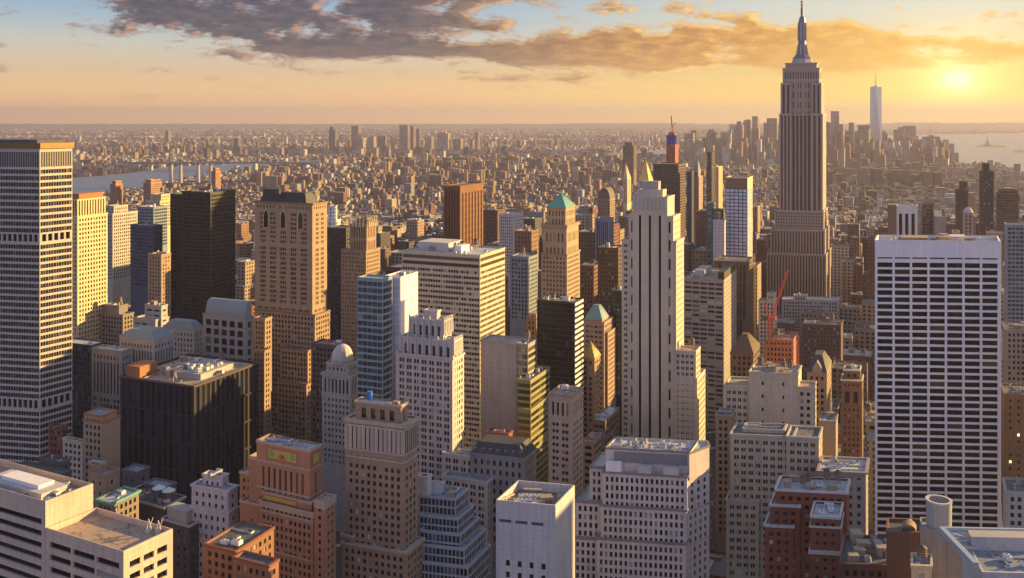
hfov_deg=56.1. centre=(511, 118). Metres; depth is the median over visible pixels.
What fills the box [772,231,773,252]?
window
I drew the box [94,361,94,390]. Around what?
window
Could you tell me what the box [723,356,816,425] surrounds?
buff blank block
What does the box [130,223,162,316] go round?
navy tower
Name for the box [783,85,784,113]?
window
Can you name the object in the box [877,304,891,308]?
window
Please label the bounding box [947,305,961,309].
window
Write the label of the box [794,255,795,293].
window
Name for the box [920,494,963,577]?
drum block
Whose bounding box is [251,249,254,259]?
city block
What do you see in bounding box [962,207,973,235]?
domed block
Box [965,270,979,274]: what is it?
window
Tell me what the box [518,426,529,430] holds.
window
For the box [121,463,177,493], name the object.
grey flat block
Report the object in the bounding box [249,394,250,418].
window
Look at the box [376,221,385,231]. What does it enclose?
city block
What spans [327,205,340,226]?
white block
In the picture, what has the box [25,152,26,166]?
window
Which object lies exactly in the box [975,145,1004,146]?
island
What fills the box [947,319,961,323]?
window
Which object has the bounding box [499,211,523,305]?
grey office block
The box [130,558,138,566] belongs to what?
window
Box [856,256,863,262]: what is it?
city block
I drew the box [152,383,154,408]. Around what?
window
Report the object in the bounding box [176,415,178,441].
window
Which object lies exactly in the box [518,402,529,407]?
window
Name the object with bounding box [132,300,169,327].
grey stepped block
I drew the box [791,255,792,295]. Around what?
window
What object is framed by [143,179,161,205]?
riverside slab
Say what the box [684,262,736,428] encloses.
curved band block
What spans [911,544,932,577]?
tan corner block
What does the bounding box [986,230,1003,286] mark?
city block
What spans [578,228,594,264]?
city block
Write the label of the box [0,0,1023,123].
sky
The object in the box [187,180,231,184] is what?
power station hall
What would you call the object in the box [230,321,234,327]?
window
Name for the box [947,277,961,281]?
window
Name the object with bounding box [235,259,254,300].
city block
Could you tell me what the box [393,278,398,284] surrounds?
window
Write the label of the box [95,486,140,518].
green ledge block
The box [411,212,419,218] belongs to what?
city block
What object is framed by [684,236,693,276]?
city block
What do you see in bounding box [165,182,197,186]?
power station hall
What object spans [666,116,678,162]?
tower under construction
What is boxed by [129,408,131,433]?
window
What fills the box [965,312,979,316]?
window
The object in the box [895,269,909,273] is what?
window
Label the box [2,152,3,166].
window
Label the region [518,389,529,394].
window
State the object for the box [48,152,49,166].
window
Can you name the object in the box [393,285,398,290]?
window
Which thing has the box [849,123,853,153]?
tower
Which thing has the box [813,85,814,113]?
window
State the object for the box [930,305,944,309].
window
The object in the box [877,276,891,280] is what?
window
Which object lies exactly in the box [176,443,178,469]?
window
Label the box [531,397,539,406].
window
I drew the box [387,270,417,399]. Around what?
white slab
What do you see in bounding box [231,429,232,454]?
window
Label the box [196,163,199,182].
chimney
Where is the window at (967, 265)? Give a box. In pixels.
[965,263,979,267]
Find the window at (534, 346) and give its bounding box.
[528,344,535,351]
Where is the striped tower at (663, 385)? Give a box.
[621,181,705,440]
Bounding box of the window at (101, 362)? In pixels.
[101,362,101,391]
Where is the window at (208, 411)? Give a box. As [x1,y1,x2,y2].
[207,411,208,437]
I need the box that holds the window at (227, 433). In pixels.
[226,431,228,456]
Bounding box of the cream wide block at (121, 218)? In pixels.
[105,200,137,304]
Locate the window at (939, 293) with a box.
[930,291,944,295]
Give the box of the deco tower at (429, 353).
[395,308,493,577]
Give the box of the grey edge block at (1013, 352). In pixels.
[1002,322,1023,383]
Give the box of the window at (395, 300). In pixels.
[393,298,398,303]
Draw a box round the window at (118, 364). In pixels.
[118,364,118,394]
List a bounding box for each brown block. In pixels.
[580,259,597,351]
[597,242,621,315]
[921,202,933,234]
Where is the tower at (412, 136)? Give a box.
[410,126,415,149]
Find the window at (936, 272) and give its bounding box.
[930,270,944,274]
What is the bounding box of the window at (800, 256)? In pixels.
[800,256,800,293]
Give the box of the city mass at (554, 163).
[0,122,1023,216]
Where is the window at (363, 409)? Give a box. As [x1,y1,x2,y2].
[362,407,365,417]
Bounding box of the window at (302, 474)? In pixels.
[302,474,303,497]
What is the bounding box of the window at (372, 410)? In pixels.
[371,408,374,418]
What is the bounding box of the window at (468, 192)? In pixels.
[468,192,468,243]
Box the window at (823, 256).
[823,256,824,296]
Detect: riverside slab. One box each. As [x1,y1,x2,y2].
[110,180,122,204]
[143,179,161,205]
[211,168,220,188]
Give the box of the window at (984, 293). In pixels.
[982,291,996,295]
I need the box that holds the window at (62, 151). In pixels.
[62,151,63,165]
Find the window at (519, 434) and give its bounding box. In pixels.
[518,432,529,437]
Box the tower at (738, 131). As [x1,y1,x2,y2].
[734,121,743,148]
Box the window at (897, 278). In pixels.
[895,276,909,280]
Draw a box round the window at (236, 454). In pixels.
[236,454,237,479]
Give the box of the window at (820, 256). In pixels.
[820,256,821,296]
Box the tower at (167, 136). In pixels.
[165,130,170,142]
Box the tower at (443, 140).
[437,132,449,149]
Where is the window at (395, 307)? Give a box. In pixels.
[393,304,398,310]
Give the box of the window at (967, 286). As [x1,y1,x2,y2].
[965,284,979,288]
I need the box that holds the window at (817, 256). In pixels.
[817,256,818,296]
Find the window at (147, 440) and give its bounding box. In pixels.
[146,438,148,464]
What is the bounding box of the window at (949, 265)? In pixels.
[947,263,961,267]
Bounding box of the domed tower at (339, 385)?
[320,344,356,531]
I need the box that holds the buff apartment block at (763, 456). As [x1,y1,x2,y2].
[725,422,822,577]
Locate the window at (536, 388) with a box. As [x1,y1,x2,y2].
[531,385,539,393]
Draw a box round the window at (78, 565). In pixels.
[75,562,94,572]
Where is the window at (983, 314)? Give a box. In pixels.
[982,313,996,316]
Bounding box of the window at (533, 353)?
[528,351,535,358]
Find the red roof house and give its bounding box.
[486,427,513,435]
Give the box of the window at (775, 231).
[775,231,776,252]
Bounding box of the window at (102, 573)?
[99,570,118,577]
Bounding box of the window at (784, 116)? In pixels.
[784,116,785,209]
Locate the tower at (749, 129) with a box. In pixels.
[746,119,751,151]
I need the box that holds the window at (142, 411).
[141,409,143,435]
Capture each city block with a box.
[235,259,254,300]
[236,222,250,240]
[237,241,253,257]
[249,220,254,232]
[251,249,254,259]
[252,304,254,345]
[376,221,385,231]
[376,231,390,246]
[380,246,390,273]
[382,221,400,248]
[386,262,401,274]
[391,249,401,264]
[398,239,415,249]
[403,211,407,218]
[406,218,423,243]
[408,208,421,217]
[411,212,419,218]
[414,215,423,218]
[420,209,428,214]
[424,214,436,223]
[424,218,434,221]
[424,223,430,234]
[424,232,434,239]
[428,200,435,214]
[432,232,443,238]
[483,206,505,245]
[486,203,494,207]
[491,241,498,246]
[505,276,509,335]
[507,208,521,211]
[515,228,540,298]
[523,204,532,207]
[523,208,533,216]
[524,217,541,269]
[528,209,544,223]
[533,205,541,210]
[575,213,593,230]
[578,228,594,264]
[579,204,596,212]
[588,206,596,227]
[614,222,618,244]
[615,211,622,222]
[617,205,622,211]
[619,214,627,229]
[619,224,623,244]
[625,218,627,236]
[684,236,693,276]
[691,247,706,271]
[694,209,706,247]
[705,388,706,436]
[709,550,725,577]
[753,205,759,231]
[753,217,757,261]
[753,262,760,340]
[756,237,766,297]
[760,210,768,214]
[760,212,763,225]
[762,215,768,225]
[769,205,778,220]
[777,318,795,331]
[799,334,802,379]
[801,308,825,333]
[828,216,835,227]
[829,237,840,246]
[830,241,849,302]
[831,360,867,401]
[831,398,840,421]
[838,222,847,234]
[838,422,840,444]
[838,444,840,455]
[840,303,861,347]
[841,233,846,243]
[842,257,854,303]
[843,333,856,348]
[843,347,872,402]
[846,223,861,254]
[849,235,861,261]
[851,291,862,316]
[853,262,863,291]
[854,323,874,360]
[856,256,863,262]
[857,211,865,222]
[859,220,868,228]
[861,232,866,270]
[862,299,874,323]
[863,232,876,298]
[863,401,874,434]
[863,410,874,452]
[863,430,874,529]
[867,225,876,236]
[869,400,874,406]
[872,350,874,400]
[878,224,887,234]
[946,220,954,233]
[952,230,959,233]
[973,215,976,235]
[975,221,978,235]
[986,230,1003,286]
[1001,292,1003,334]
[1001,332,1002,381]
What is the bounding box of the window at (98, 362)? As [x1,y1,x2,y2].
[98,362,98,391]
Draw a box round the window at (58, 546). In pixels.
[52,542,70,552]
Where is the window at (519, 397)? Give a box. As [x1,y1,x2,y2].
[518,396,529,400]
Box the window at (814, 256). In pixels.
[814,256,815,296]
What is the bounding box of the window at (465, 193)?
[465,193,465,243]
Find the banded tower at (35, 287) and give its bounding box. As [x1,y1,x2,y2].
[0,138,73,462]
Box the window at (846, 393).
[845,392,848,402]
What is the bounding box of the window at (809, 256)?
[809,256,809,295]
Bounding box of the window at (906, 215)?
[905,214,907,234]
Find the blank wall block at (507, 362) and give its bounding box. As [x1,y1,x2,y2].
[480,329,536,438]
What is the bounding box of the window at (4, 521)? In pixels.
[0,518,40,534]
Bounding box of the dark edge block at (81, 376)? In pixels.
[72,338,106,438]
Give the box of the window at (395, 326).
[393,324,398,329]
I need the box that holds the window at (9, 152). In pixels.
[9,152,10,166]
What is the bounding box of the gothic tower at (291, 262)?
[254,188,330,440]
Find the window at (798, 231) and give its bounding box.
[798,231,799,253]
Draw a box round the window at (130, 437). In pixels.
[129,435,131,461]
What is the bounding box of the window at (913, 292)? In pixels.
[912,291,926,294]
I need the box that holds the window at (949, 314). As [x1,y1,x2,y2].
[947,312,961,316]
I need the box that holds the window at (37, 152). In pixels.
[37,152,38,166]
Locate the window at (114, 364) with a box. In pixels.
[114,364,114,393]
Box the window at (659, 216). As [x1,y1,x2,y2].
[659,216,660,438]
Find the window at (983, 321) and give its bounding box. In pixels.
[982,320,996,323]
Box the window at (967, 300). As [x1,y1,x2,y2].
[965,298,979,302]
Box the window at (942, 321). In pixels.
[930,319,944,323]
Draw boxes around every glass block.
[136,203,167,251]
[419,480,490,577]
[517,365,549,482]
[595,216,613,260]
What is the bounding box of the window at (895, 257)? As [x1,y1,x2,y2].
[895,257,909,258]
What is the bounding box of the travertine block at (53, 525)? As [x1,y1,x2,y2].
[0,459,172,577]
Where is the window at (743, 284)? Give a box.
[743,284,744,299]
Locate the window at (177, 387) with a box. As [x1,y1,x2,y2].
[176,386,178,412]
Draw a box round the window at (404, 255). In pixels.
[403,254,478,261]
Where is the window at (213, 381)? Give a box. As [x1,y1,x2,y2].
[212,381,213,407]
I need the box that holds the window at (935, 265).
[930,263,944,267]
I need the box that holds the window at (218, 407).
[217,407,218,433]
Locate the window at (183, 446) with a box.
[182,444,184,470]
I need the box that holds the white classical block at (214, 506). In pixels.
[189,468,239,577]
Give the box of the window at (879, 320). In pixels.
[877,318,891,322]
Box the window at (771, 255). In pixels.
[771,255,772,290]
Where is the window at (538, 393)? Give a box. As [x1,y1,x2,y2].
[531,391,539,399]
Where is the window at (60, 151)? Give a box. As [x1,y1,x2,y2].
[60,151,61,165]
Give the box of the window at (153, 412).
[152,411,154,437]
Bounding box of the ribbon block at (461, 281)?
[402,238,504,449]
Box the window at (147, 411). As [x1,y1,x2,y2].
[146,410,148,436]
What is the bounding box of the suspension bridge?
[124,151,320,169]
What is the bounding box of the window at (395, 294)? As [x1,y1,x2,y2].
[393,291,398,297]
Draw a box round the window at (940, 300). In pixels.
[930,298,944,302]
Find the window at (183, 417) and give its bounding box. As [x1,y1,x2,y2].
[182,416,184,442]
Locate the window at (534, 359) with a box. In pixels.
[528,357,535,364]
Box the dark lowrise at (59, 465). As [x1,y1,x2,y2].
[17,454,72,477]
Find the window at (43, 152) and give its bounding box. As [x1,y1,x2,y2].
[43,152,44,166]
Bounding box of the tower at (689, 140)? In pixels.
[684,133,694,160]
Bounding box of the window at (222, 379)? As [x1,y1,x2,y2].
[221,378,223,403]
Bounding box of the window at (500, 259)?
[480,257,503,267]
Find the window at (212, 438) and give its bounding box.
[212,438,213,463]
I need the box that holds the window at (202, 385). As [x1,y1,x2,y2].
[202,385,203,411]
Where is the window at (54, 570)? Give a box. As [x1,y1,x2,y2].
[52,567,70,577]
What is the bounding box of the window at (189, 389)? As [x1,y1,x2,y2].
[188,388,190,414]
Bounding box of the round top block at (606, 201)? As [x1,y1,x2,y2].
[598,187,614,221]
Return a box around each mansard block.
[119,325,174,362]
[163,318,202,356]
[469,434,537,577]
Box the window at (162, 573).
[157,570,165,577]
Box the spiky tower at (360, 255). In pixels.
[341,216,380,359]
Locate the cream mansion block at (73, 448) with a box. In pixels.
[62,436,82,480]
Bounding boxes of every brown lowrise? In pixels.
[583,432,601,489]
[592,406,619,451]
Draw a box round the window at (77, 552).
[75,550,94,559]
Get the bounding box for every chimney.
[169,163,172,182]
[178,163,182,182]
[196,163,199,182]
[208,163,211,183]
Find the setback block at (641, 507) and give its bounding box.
[575,436,709,577]
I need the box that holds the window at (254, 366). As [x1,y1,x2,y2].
[254,366,255,390]
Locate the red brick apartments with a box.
[763,467,850,577]
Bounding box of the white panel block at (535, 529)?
[496,480,574,577]
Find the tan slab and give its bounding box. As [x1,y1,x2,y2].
[147,250,170,319]
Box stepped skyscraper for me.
[766,0,831,317]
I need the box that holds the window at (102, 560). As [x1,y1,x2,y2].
[99,557,118,567]
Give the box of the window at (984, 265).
[982,263,996,267]
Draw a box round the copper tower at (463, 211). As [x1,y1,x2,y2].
[443,182,482,245]
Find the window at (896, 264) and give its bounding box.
[895,262,909,266]
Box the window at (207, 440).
[207,440,208,466]
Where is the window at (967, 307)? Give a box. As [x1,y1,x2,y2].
[965,305,979,309]
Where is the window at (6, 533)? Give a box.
[0,530,40,546]
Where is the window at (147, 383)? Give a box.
[146,382,148,407]
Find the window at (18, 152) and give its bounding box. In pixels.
[18,152,19,166]
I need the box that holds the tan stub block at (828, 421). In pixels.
[819,411,838,455]
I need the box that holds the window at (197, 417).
[196,416,198,442]
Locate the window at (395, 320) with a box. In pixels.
[393,317,398,323]
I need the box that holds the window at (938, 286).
[930,284,944,288]
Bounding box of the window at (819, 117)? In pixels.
[818,116,820,210]
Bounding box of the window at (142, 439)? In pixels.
[141,437,143,463]
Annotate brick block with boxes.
[48,423,68,456]
[82,407,120,487]
[135,484,199,577]
[526,312,536,365]
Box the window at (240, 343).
[238,340,242,346]
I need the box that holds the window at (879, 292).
[877,290,891,294]
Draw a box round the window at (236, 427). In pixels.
[236,427,237,451]
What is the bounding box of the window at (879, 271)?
[877,269,891,273]
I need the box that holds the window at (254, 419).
[254,419,255,443]
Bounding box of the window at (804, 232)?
[804,232,805,253]
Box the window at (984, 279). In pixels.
[982,277,996,281]
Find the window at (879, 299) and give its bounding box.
[877,297,891,301]
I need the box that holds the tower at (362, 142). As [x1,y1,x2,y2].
[360,138,365,152]
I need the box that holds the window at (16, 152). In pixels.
[16,152,17,166]
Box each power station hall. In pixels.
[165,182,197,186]
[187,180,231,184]
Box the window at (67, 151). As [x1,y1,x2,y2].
[67,151,68,165]
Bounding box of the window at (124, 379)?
[124,379,125,404]
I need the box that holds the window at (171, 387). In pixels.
[170,385,172,411]
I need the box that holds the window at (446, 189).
[446,189,446,238]
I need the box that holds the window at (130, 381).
[129,380,131,405]
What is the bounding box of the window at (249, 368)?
[249,368,250,392]
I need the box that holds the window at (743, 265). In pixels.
[743,265,744,281]
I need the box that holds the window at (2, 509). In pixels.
[0,507,40,522]
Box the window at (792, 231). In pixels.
[792,231,793,252]
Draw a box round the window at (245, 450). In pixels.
[245,450,246,467]
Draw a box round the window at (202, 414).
[202,414,203,439]
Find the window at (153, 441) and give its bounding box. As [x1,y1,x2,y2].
[152,439,154,465]
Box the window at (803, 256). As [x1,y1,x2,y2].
[803,256,803,293]
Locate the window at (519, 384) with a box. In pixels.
[518,383,529,387]
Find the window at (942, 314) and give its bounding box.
[930,312,944,316]
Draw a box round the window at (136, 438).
[135,436,137,462]
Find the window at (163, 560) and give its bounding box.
[157,557,165,565]
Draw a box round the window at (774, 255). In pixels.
[774,255,774,291]
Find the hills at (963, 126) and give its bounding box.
[844,122,1023,129]
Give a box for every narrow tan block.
[715,408,735,552]
[758,291,776,362]
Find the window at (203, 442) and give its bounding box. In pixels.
[202,442,203,468]
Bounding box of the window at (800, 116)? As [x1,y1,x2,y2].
[800,116,801,209]
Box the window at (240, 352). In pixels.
[238,349,242,355]
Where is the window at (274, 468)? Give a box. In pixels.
[274,468,275,491]
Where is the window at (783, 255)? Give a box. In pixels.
[783,255,783,296]
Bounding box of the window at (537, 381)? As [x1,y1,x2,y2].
[531,378,539,386]
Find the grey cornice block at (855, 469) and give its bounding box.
[816,455,869,534]
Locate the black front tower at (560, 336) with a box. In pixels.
[537,292,582,390]
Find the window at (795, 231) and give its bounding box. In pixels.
[795,231,796,252]
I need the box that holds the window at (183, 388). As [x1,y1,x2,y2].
[182,387,184,413]
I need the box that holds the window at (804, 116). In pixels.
[804,116,805,209]
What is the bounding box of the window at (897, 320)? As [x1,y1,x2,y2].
[895,318,909,322]
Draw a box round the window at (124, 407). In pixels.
[124,407,125,432]
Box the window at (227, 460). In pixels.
[226,458,228,472]
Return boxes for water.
[72,159,349,194]
[598,149,665,155]
[888,133,1023,171]
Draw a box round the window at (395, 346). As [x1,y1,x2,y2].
[393,344,398,349]
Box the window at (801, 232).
[801,232,802,253]
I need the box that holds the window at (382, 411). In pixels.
[381,410,384,419]
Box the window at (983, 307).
[982,305,996,309]
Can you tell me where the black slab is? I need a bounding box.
[609,285,621,436]
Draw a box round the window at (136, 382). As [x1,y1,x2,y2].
[135,380,137,406]
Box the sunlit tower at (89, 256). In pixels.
[72,191,107,339]
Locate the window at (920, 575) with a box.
[918,573,923,577]
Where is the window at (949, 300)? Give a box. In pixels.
[947,298,961,302]
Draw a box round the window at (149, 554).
[144,551,151,559]
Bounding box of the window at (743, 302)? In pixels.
[743,302,744,318]
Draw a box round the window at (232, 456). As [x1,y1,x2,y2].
[231,456,232,481]
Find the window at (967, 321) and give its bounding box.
[965,319,979,323]
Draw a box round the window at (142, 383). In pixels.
[141,381,143,407]
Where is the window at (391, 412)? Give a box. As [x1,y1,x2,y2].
[390,411,393,420]
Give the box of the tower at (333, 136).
[329,126,337,150]
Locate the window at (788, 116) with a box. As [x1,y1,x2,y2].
[788,116,789,209]
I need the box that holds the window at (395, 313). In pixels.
[393,311,398,316]
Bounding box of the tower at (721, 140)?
[717,138,726,153]
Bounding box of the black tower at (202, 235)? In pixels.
[170,183,235,325]
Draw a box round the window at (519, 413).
[518,412,529,417]
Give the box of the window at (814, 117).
[813,116,815,210]
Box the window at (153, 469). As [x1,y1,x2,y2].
[152,468,154,477]
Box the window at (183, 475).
[182,473,184,495]
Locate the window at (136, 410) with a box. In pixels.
[135,408,137,434]
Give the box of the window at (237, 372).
[236,372,237,397]
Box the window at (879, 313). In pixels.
[877,311,891,315]
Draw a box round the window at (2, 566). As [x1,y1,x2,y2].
[0,564,39,577]
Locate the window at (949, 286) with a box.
[947,284,961,288]
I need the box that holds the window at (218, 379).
[217,379,218,405]
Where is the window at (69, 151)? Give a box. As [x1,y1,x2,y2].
[69,151,70,165]
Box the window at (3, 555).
[0,552,40,569]
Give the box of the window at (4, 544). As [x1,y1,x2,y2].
[0,541,40,557]
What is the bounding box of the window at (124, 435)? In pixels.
[124,435,125,460]
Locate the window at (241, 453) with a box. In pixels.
[240,451,242,469]
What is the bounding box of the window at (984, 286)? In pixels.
[982,284,996,288]
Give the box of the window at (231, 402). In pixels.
[231,402,232,426]
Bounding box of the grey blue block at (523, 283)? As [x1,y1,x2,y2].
[510,246,537,336]
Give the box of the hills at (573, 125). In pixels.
[0,123,763,127]
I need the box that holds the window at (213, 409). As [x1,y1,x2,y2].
[212,409,213,435]
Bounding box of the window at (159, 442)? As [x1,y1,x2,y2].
[158,440,160,466]
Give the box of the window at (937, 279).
[930,277,944,281]
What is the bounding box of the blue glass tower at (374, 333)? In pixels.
[357,274,392,399]
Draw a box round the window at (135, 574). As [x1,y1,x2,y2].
[130,570,138,577]
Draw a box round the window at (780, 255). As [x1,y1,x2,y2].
[780,255,780,314]
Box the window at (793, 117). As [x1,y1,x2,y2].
[792,116,794,209]
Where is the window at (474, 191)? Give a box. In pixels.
[474,191,474,238]
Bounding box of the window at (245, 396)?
[245,396,246,420]
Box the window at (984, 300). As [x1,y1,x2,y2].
[982,298,996,302]
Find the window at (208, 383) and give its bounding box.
[207,383,208,409]
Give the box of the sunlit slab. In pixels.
[716,166,722,207]
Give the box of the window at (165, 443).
[164,441,166,467]
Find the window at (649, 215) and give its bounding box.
[649,215,650,437]
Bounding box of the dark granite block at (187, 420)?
[119,351,259,521]
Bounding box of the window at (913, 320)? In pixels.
[912,319,926,322]
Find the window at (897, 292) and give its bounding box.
[895,290,909,294]
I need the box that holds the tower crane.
[762,270,788,337]
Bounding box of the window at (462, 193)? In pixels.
[462,193,462,239]
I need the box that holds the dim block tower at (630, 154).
[623,142,636,185]
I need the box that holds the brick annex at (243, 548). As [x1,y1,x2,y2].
[203,519,279,577]
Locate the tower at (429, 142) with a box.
[425,137,433,150]
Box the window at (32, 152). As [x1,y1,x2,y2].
[32,152,33,166]
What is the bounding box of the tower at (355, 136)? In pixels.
[351,126,360,150]
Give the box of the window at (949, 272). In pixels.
[947,270,961,274]
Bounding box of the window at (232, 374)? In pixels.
[231,374,232,399]
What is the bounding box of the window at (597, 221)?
[597,221,597,260]
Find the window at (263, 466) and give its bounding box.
[263,466,264,488]
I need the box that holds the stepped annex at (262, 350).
[253,315,272,437]
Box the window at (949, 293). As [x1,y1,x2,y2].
[947,291,961,295]
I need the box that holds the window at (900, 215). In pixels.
[899,214,901,234]
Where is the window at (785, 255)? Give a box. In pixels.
[785,255,786,295]
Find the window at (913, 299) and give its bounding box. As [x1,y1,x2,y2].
[912,298,926,301]
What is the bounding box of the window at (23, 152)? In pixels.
[23,152,24,166]
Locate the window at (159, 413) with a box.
[158,412,160,438]
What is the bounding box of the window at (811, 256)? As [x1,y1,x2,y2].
[811,256,812,296]
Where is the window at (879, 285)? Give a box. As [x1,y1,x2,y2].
[877,283,891,287]
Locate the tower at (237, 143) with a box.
[234,138,241,151]
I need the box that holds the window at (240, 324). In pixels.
[238,322,242,327]
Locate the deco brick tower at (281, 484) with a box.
[239,434,336,577]
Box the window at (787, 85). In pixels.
[787,85,788,113]
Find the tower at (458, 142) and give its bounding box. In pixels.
[454,138,462,148]
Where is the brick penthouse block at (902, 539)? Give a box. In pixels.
[886,518,919,577]
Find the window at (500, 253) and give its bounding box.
[480,251,503,261]
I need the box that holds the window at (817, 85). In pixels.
[817,85,818,113]
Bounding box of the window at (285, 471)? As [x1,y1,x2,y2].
[285,471,286,494]
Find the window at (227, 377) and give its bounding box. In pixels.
[226,376,228,401]
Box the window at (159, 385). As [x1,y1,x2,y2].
[158,384,160,409]
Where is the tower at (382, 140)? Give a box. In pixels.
[378,136,387,148]
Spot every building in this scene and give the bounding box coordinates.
[705,428,715,550]
[764,328,799,364]
[802,313,842,380]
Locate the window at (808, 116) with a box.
[808,116,809,210]
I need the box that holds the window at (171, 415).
[170,414,172,440]
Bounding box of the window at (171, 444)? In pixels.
[170,442,172,468]
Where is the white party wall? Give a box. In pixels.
[418,473,431,535]
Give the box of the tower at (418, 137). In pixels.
[416,129,421,147]
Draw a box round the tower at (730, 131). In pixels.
[726,130,733,140]
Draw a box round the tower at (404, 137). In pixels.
[399,125,409,149]
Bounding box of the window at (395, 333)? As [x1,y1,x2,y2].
[393,331,398,336]
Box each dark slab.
[327,225,349,339]
[653,162,685,241]
[686,171,693,242]
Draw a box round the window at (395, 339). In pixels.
[393,337,398,342]
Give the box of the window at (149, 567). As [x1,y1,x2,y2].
[144,564,151,572]
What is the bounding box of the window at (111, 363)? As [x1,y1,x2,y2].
[111,363,111,393]
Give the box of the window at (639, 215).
[639,215,640,437]
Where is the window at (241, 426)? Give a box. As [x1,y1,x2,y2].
[240,424,242,449]
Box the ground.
[32,128,1023,577]
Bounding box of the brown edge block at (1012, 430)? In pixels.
[1001,383,1023,522]
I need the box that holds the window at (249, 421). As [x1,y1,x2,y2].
[249,421,250,445]
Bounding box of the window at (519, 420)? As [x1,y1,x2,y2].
[518,419,529,423]
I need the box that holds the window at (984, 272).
[982,270,996,274]
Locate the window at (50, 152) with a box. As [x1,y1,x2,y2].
[50,152,51,166]
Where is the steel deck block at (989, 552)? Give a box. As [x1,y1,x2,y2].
[938,526,1023,577]
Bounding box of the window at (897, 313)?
[895,311,909,315]
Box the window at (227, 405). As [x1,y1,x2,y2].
[226,403,228,429]
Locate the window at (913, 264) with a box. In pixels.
[912,263,926,266]
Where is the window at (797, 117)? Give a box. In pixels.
[796,116,798,209]
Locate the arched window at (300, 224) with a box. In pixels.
[297,211,303,229]
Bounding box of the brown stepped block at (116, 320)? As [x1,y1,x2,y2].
[100,296,133,345]
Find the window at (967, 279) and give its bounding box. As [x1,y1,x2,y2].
[965,277,979,281]
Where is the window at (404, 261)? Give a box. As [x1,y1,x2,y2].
[403,260,478,267]
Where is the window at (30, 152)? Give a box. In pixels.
[30,152,31,166]
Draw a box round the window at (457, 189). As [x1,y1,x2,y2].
[457,189,457,238]
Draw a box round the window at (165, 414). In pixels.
[164,413,166,439]
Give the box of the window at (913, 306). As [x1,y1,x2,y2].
[912,305,926,308]
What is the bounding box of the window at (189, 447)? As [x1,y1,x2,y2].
[188,445,190,472]
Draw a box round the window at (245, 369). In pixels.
[245,369,246,393]
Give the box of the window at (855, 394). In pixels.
[853,392,857,402]
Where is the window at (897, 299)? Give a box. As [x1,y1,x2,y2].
[895,297,909,301]
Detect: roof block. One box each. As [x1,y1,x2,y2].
[202,297,253,360]
[730,332,759,376]
[807,350,831,425]
[839,528,885,577]
[1002,476,1023,527]
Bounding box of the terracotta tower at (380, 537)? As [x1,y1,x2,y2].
[340,390,425,577]
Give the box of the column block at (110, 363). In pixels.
[91,344,132,414]
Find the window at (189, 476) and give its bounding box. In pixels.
[188,474,190,500]
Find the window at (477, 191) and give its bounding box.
[477,191,477,245]
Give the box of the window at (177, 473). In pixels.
[176,472,178,493]
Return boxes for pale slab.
[713,219,725,267]
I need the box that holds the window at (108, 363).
[108,363,108,392]
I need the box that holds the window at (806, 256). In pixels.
[806,256,806,293]
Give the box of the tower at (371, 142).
[367,137,375,148]
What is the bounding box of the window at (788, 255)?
[788,255,789,295]
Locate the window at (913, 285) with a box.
[912,284,926,287]
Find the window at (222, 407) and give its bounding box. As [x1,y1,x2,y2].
[221,405,223,431]
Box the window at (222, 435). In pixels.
[221,433,223,459]
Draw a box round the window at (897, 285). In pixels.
[895,283,909,287]
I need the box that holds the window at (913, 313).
[912,312,926,315]
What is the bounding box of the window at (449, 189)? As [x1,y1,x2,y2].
[449,189,449,238]
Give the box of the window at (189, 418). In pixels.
[188,417,190,443]
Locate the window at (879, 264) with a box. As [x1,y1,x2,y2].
[877,262,891,266]
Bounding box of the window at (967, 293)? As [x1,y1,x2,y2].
[965,291,979,295]
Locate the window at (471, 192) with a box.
[471,192,471,244]
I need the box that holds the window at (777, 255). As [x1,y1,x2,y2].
[777,255,777,314]
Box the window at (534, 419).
[531,415,538,423]
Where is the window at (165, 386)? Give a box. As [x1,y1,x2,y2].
[164,384,166,410]
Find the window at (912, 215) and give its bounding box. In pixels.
[911,214,913,234]
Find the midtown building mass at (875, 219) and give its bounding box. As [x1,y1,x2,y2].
[105,203,1023,284]
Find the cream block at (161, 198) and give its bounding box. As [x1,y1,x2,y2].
[145,187,170,252]
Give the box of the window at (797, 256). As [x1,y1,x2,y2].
[797,256,797,292]
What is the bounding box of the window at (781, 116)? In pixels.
[781,116,782,209]
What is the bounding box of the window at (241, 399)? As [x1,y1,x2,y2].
[240,397,242,422]
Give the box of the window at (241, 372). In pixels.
[240,371,242,395]
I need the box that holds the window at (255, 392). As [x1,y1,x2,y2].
[254,392,255,416]
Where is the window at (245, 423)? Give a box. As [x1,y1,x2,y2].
[245,423,246,447]
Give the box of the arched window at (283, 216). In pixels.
[280,210,285,228]
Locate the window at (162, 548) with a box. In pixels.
[157,545,165,553]
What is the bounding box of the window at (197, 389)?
[196,387,198,413]
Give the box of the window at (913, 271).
[912,270,926,273]
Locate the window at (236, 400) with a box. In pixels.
[236,400,237,424]
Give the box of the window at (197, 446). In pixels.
[196,444,198,471]
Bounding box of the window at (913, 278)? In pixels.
[912,277,926,280]
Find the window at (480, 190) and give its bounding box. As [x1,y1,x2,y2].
[480,190,480,245]
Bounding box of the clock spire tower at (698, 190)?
[694,150,702,244]
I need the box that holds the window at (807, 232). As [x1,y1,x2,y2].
[807,232,808,253]
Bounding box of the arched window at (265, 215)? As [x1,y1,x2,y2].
[263,209,268,227]
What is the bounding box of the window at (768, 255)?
[768,255,769,291]
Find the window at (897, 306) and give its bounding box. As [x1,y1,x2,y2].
[895,304,909,308]
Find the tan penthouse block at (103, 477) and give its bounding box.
[87,460,119,508]
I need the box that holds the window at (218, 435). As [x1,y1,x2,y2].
[217,435,218,461]
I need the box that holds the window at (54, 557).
[52,555,70,564]
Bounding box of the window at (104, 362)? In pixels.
[104,362,104,392]
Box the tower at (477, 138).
[475,132,479,148]

